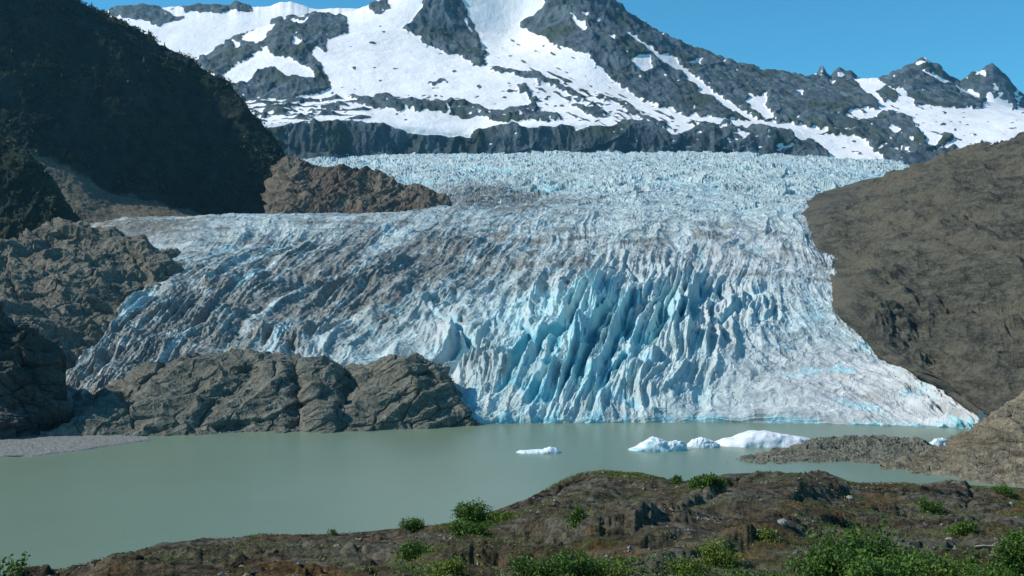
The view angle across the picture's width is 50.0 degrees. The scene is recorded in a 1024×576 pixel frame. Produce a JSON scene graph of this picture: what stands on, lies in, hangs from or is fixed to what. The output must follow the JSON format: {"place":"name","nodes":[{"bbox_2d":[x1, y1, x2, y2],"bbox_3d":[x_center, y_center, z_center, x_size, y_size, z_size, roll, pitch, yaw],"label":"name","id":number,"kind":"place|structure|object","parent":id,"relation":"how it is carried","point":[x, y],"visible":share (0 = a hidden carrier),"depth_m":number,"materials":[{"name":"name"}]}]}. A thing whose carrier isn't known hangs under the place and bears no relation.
{"place":"outdoors","nodes":[
{"label":"outdoors","id":0,"kind":"place"},
{"bbox_2d":[0,301,73,439],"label":"rock outcrop","id":1,"kind":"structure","parent":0,"point":[33,396],"depth_m":756.41,"materials":[{"name":"grey stone"}]},
{"bbox_2d":[0,134,79,239],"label":"spur hill","id":2,"kind":"structure","parent":0,"point":[25,189],"depth_m":1309.62,"materials":[{"name":"green plant"}]},
{"bbox_2d":[0,135,90,237],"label":"undergrowth","id":3,"kind":"object","parent":2,"relation":"on","point":[37,197],"visible":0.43,"depth_m":1312.38,"materials":[{"name":"green wood"}]},
{"bbox_2d":[0,435,148,457],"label":"gravel beach","id":4,"kind":"structure","parent":0,"point":[33,446],"depth_m":701.91,"materials":[{"name":"grey gravel"}]},
{"bbox_2d":[0,217,183,370],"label":"ledge hill","id":5,"kind":"structure","parent":0,"point":[69,283],"depth_m":1129.93,"materials":[{"name":"grey stone"}]},
{"bbox_2d":[0,0,284,223],"bbox_3d":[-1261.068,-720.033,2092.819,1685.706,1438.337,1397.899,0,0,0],"label":"forested mountain","id":6,"kind":"structure","parent":0,"point":[95,198],"depth_m":2056.87,"materials":[{"name":"green plant"}]},
{"bbox_2d":[0,0,285,213],"bbox_3d":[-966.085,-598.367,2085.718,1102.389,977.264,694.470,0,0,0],"label":"forest","id":7,"kind":"object","parent":6,"relation":"on","point":[112,18],"visible":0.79,"depth_m":2087.29,"materials":[{"name":"green wood"}]},
{"bbox_2d":[108,0,358,59],"bbox_3d":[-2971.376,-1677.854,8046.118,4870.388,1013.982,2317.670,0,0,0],"label":"distant mountain","id":8,"kind":"structure","parent":0,"point":[196,29],"depth_m":7854.93,"materials":[{"name":"white snow"}]},
{"bbox_2d":[40,348,479,436],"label":"headland hill","id":9,"kind":"structure","parent":0,"point":[231,390],"depth_m":795.47,"materials":[{"name":"grey stone"}]},
{"bbox_2d":[260,156,451,213],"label":"rust hill","id":10,"kind":"structure","parent":0,"point":[295,185],"depth_m":1894.98,"materials":[{"name":"brown stone"}]},
{"bbox_2d":[0,413,1023,574],"bbox_3d":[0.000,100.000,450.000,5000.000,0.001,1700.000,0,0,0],"label":"water","id":11,"kind":"structure","parent":0,"point":[62,510],"depth_m":588.81,"materials":[{"name":"green liquid"}]},
{"bbox_2d":[516,446,560,453],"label":"iceberg","id":12,"kind":"object","parent":11,"relation":"on","point":[550,450],"visible":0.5,"depth_m":663.79,"materials":[{"name":"white ice"}]},
{"bbox_2d":[628,436,686,451],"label":"iceberg","id":13,"kind":"object","parent":11,"relation":"in","point":[653,444],"visible":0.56,"depth_m":672.42,"materials":[{"name":"white ice"}]},
{"bbox_2d":[687,437,719,447],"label":"iceberg","id":14,"kind":"object","parent":11,"relation":"on","point":[699,442],"visible":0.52,"depth_m":687.56,"materials":[{"name":"white ice"}]},
{"bbox_2d":[714,430,809,447],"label":"iceberg","id":15,"kind":"object","parent":11,"relation":"on","point":[757,439],"visible":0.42,"depth_m":691.45,"materials":[{"name":"white ice"}]},
{"bbox_2d":[6,469,1023,575],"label":"rocky ground","id":16,"kind":"structure","parent":0,"point":[590,532],"depth_m":34.03,"materials":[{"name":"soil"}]},
{"bbox_2d":[0,551,30,575],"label":"shrub","id":17,"kind":"object","parent":16,"relation":"on","point":[13,566],"visible":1,"depth_m":31.07,"materials":[{"name":"green plant"}]},
{"bbox_2d":[398,516,426,531],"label":"shrub","id":18,"kind":"object","parent":16,"relation":"on","point":[413,523],"visible":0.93,"depth_m":44.77,"materials":[{"name":"green plant"}]},
{"bbox_2d":[391,536,435,564],"bbox_3d":[-2.580,7.025,29.417,1.354,0.801,1.123,0,0,0],"label":"shrub","id":19,"kind":"object","parent":16,"relation":"on","point":[410,550],"visible":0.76,"depth_m":29.25,"materials":[{"name":"green plant"}]},
{"bbox_2d":[424,555,473,575],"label":"shrub","id":20,"kind":"object","parent":16,"relation":"on","point":[447,566],"visible":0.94,"depth_m":23.34,"materials":[{"name":"green plant"}]},
{"bbox_2d":[448,517,492,536],"bbox_3d":[-1.379,7.668,35.062,1.542,0.771,1.260,0,0,0],"label":"shrub","id":21,"kind":"object","parent":16,"relation":"on","point":[460,528],"visible":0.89,"depth_m":34.92,"materials":[{"name":"green plant"}]},
{"bbox_2d":[450,497,492,523],"bbox_3d":[-1.489,8.868,43.042,1.724,1.349,1.515,0,0,-35],"label":"shrub","id":22,"kind":"object","parent":16,"relation":"on","point":[472,512],"visible":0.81,"depth_m":42.78,"materials":[{"name":"green plant"}]},
{"bbox_2d":[483,510,515,522],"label":"shrub","id":23,"kind":"object","parent":16,"relation":"on","point":[505,515],"visible":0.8,"depth_m":42.48,"materials":[{"name":"green plant"}]},
{"bbox_2d":[500,549,554,575],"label":"shrub","id":24,"kind":"object","parent":16,"relation":"on","point":[524,567],"visible":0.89,"depth_m":23.27,"materials":[{"name":"green plant"}]},
{"bbox_2d":[34,470,1023,575],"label":"rubble","id":25,"kind":"object","parent":16,"relation":"on","point":[796,551],"visible":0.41,"depth_m":36.39,"materials":[{"name":"stone"}]},
{"bbox_2d":[527,540,604,575],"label":"shrub","id":26,"kind":"object","parent":16,"relation":"on","point":[565,564],"visible":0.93,"depth_m":23.06,"materials":[{"name":"green plant"}]},
{"bbox_2d":[563,501,587,527],"bbox_3d":[1.896,6.571,31.831,0.690,0.841,0.668,0,0,36],"label":"shrub","id":27,"kind":"object","parent":16,"relation":"on","point":[575,516],"visible":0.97,"depth_m":31.76,"materials":[{"name":"green plant"}]},
{"bbox_2d":[581,556,633,575],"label":"shrub","id":28,"kind":"object","parent":16,"relation":"on","point":[614,572],"visible":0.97,"depth_m":23.14,"materials":[{"name":"green plant"}]},
{"bbox_2d":[668,474,682,484],"bbox_3d":[7.713,9.009,51.630,0.778,0.559,0.673,0,0,0],"label":"sapling","id":29,"kind":"object","parent":16,"relation":"on","point":[676,478],"visible":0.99,"depth_m":51.60,"materials":[{"name":"green plant"}]},
{"bbox_2d":[662,555,708,575],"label":"shrub","id":30,"kind":"object","parent":16,"relation":"on","point":[682,565],"visible":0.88,"depth_m":23.84,"materials":[{"name":"green plant"}]},
{"bbox_2d":[687,472,718,490],"bbox_3d":[8.014,8.143,45.900,1.371,0.943,1.148,0,0,0],"label":"shrub","id":31,"kind":"object","parent":16,"relation":"on","point":[694,482],"visible":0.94,"depth_m":45.67,"materials":[{"name":"green plant"}]},
{"bbox_2d":[391,507,1023,575],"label":"undergrowth","id":32,"kind":"object","parent":16,"relation":"on","point":[991,570],"visible":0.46,"depth_m":23.92,"materials":[{"name":"green plant"}]},
{"bbox_2d":[696,536,747,568],"bbox_3d":[4.708,6.020,24.805,1.219,0.710,1.047,0,0,0],"label":"shrub","id":33,"kind":"object","parent":16,"relation":"on","point":[714,554],"visible":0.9,"depth_m":24.75,"materials":[{"name":"green plant"}]},
{"bbox_2d":[714,476,729,490],"bbox_3d":[8.658,8.216,46.072,1.027,0.669,0.854,0,0,0],"label":"sapling","id":34,"kind":"object","parent":16,"relation":"on","point":[722,482],"visible":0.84,"depth_m":45.92,"materials":[{"name":"green plant"}]},
{"bbox_2d":[756,525,783,542],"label":"shrub","id":35,"kind":"object","parent":16,"relation":"on","point":[768,534],"visible":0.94,"depth_m":28.61,"materials":[{"name":"green plant"}]},
{"bbox_2d":[777,518,787,526],"bbox_3d":[7.968,6.918,32.344,0.318,0.251,0.271,0,0,0],"label":"stone","id":36,"kind":"object","parent":16,"relation":"on","point":[783,522],"visible":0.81,"depth_m":32.26,"materials":[{"name":"grey stone"}]},
{"bbox_2d":[779,545,871,575],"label":"shrub","id":37,"kind":"object","parent":16,"relation":"on","point":[808,570],"visible":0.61,"depth_m":21.38,"materials":[{"name":"green plant"}]},
{"bbox_2d":[795,516,978,575],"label":"shrub","id":38,"kind":"object","parent":16,"relation":"on","point":[891,560],"visible":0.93,"depth_m":21.39,"materials":[{"name":"green plant"}]},
{"bbox_2d":[915,494,946,513],"bbox_3d":[18.915,9.780,49.638,1.329,0.920,1.126,0,0,11],"label":"shrub","id":39,"kind":"object","parent":16,"relation":"on","point":[933,506],"visible":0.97,"depth_m":49.45,"materials":[{"name":"green plant"}]},
{"bbox_2d":[919,552,989,575],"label":"shrub","id":40,"kind":"object","parent":16,"relation":"on","point":[953,571],"visible":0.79,"depth_m":20.86,"materials":[{"name":"green plant"}]},
{"bbox_2d":[942,518,978,537],"bbox_3d":[14.850,7.965,36.301,1.138,0.796,1.207,0,0,0],"label":"shrub","id":41,"kind":"object","parent":16,"relation":"on","point":[964,528],"visible":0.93,"depth_m":36.21,"materials":[{"name":"green plant"}]},
{"bbox_2d":[975,542,997,547],"bbox_3d":[13.588,7.295,31.177,0.944,0.150,0.077,0,0,-4],"label":"driftwood","id":42,"kind":"object","parent":16,"relation":"on","point":[976,546],"visible":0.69,"depth_m":31.14,"materials":[{"name":"beige wood"}]},
{"bbox_2d":[990,483,1014,497],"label":"shrub","id":43,"kind":"object","parent":16,"relation":"on","point":[1001,488],"visible":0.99,"depth_m":58.53,"materials":[{"name":"green plant"}]},
{"bbox_2d":[988,526,1023,575],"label":"shrub","id":44,"kind":"object","parent":16,"relation":"on","point":[1010,552],"visible":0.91,"depth_m":22.36,"materials":[{"name":"green plant"}]},
{"bbox_2d":[66,150,978,428],"bbox_3d":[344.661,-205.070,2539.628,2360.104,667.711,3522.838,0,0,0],"label":"glacier","id":45,"kind":"object","parent":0,"point":[598,286],"visible":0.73,"depth_m":1066.75,"materials":[{"name":"ice"}]},
{"bbox_2d":[81,0,1023,93],"label":"sky","id":46,"kind":"structure","parent":0,"point":[867,38],"materials":[{"name":"blue"}]},
{"bbox_2d":[196,0,1023,164],"bbox_3d":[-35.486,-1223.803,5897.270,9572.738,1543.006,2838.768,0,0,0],"label":"snow mountain","id":47,"kind":"structure","parent":0,"point":[388,77],"depth_m":5266.90,"materials":[{"name":"white snow"}]},
{"bbox_2d":[726,435,936,463],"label":"islet land","id":48,"kind":"structure","parent":0,"point":[874,449],"depth_m":651.65,"materials":[{"name":"grey gravel"}]},
{"bbox_2d":[929,437,946,447],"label":"iceberg","id":49,"kind":"object","parent":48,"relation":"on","point":[941,441],"visible":0.24,"depth_m":687.48,"materials":[{"name":"white ice"}]},
{"bbox_2d":[800,132,1023,415],"bbox_3d":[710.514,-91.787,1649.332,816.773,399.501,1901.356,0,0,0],"label":"bare hill","id":50,"kind":"structure","parent":0,"point":[927,281],"depth_m":1080.90,"materials":[{"name":"brown stone"}]},
{"bbox_2d":[815,57,1023,110],"bbox_3d":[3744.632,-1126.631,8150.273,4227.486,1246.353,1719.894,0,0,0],"label":"distant mountain","id":51,"kind":"structure","parent":0,"point":[992,82],"depth_m":8069.40,"materials":[{"name":"grey stone"}]},
{"bbox_2d":[880,390,1023,486],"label":"scree hill","id":52,"kind":"structure","parent":0,"point":[989,449],"depth_m":610.23,"materials":[{"name":"brown gravel"}]}
]}

